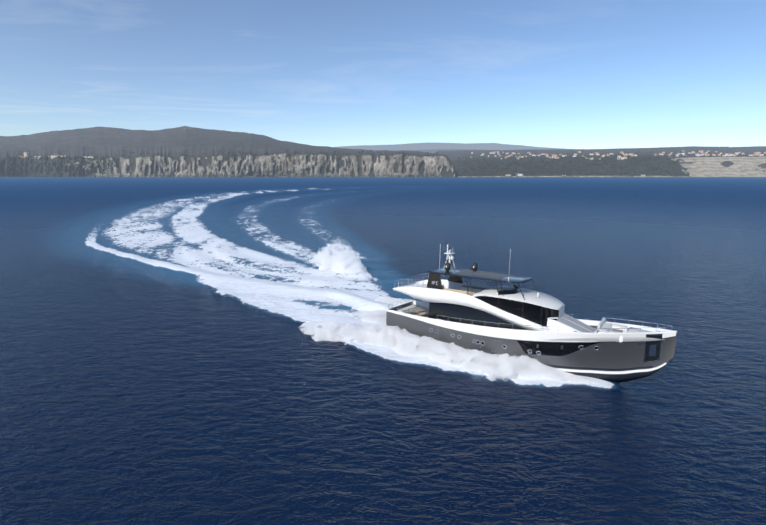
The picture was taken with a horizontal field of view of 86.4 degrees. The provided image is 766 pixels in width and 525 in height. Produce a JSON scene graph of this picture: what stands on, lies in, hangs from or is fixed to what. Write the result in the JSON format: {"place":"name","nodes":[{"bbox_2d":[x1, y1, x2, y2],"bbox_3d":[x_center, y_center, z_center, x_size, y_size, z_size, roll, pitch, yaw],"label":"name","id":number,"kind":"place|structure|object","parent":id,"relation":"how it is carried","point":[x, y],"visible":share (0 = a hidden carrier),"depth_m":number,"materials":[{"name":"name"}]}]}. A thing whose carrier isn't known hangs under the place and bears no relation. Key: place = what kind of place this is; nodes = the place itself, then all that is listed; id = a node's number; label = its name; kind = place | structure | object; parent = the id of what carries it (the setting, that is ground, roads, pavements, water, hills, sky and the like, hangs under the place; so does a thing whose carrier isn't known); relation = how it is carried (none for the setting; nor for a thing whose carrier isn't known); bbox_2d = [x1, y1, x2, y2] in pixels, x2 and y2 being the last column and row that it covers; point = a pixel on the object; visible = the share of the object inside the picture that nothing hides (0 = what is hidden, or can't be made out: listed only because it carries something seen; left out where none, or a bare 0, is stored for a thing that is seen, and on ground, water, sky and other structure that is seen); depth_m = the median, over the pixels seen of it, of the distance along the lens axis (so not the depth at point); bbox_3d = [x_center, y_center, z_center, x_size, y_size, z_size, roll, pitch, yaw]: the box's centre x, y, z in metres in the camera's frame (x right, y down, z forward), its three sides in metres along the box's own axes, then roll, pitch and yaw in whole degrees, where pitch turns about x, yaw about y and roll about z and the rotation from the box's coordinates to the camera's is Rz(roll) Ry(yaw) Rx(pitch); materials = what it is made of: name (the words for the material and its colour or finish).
{"place":"outdoors","nodes":[
{"label":"outdoors","id":0,"kind":"place"},
{"bbox_2d":[0,126,455,176],"bbox_3d":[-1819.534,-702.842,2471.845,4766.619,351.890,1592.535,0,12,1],"label":"coast cliffs","id":1,"kind":"structure","parent":0,"point":[305,161],"depth_m":1791.15,"materials":[{"name":"grey stone"}]},
{"bbox_2d":[19,150,765,175],"bbox_3d":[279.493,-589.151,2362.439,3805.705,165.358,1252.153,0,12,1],"label":"buildings","id":2,"kind":"structure","parent":1,"relation":"on","point":[26,154],"depth_m":2091.82,"materials":[{"name":"white"}]},
{"bbox_2d":[0,177,765,524],"bbox_3d":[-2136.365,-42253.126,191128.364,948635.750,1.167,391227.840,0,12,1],"label":"sea","id":3,"kind":"structure","parent":0,"point":[164,359],"depth_m":44.82,"materials":[{"name":"liquid"}]},
{"bbox_2d":[297,295,386,324],"bbox_3d":[-6.622,6.542,63.908,23.145,1.023,7.735,10,16,39],"label":"stern spray","id":4,"kind":"object","parent":3,"relation":"on","point":[375,318],"visible":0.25,"depth_m":59.15,"materials":[{"name":"white liquid"}]},
{"bbox_2d":[310,237,377,280],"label":"spray plume","id":5,"kind":"object","parent":3,"relation":"in","point":[342,261],"visible":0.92,"depth_m":84.62,"materials":[{"name":"white liquid"}]},
{"bbox_2d":[374,297,412,306],"bbox_3d":[9.623,7.665,57.180,27.196,1.963,5.269,10,16,39],"label":"spray","id":6,"kind":"object","parent":3,"relation":"on","point":[389,300],"visible":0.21,"depth_m":63.39,"materials":[{"name":"white liquid"}]},
{"bbox_2d":[299,321,595,383],"bbox_3d":[5.304,9.728,47.471,37.100,2.162,7.165,6,14,26],"label":"spray","id":7,"kind":"object","parent":3,"relation":"on","point":[493,370],"visible":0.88,"depth_m":45.45,"materials":[{"name":"white liquid"}]},
{"bbox_2d":[317,324,562,383],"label":"spray droplets","id":8,"kind":"object","parent":7,"relation":"on","point":[439,354],"visible":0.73,"depth_m":44.69,"materials":[{"name":"white liquid"}]},
{"bbox_2d":[386,244,676,382],"bbox_3d":[14.120,5.107,46.737,31.914,14.080,7.308,9,15,36],"label":"yacht","id":9,"kind":"object","parent":3,"relation":"on","point":[541,327],"visible":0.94,"depth_m":43.49,"materials":[{"name":"painted fiberglass"},{"name":"glass"},{"name":"metal"}]},
{"bbox_2d":[0,0,765,148],"label":"sky","id":10,"kind":"structure","parent":0,"point":[566,74],"materials":[{"name":"blue"}]},
{"bbox_2d":[335,143,563,149],"bbox_3d":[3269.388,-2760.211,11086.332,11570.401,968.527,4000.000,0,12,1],"label":"mountains","id":11,"kind":"structure","parent":0,"point":[432,146],"depth_m":10455.82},
{"bbox_2d":[388,146,753,152],"bbox_3d":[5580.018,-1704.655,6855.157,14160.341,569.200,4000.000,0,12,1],"label":"hills","id":12,"kind":"structure","parent":0,"point":[432,151],"depth_m":6412.96,"materials":[{"name":"grey"}]},
{"bbox_2d":[438,147,728,176],"bbox_3d":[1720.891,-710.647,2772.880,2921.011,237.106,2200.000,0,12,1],"label":"wooded hillside","id":13,"kind":"structure","parent":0,"point":[453,156],"depth_m":1878.92,"materials":[{"name":"green plant"}]},
{"bbox_2d":[6,150,720,175],"bbox_3d":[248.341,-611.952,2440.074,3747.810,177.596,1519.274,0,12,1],"label":"trees","id":14,"kind":"object","parent":13,"relation":"on","point":[646,171],"visible":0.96,"depth_m":1798.98,"materials":[{"name":"green plant"}]},
{"bbox_2d":[670,146,765,176],"bbox_3d":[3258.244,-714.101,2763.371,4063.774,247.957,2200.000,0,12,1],"label":"hillside","id":15,"kind":"structure","parent":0,"point":[740,165],"depth_m":1834.75,"materials":[{"name":"grey stone"}]}
]}

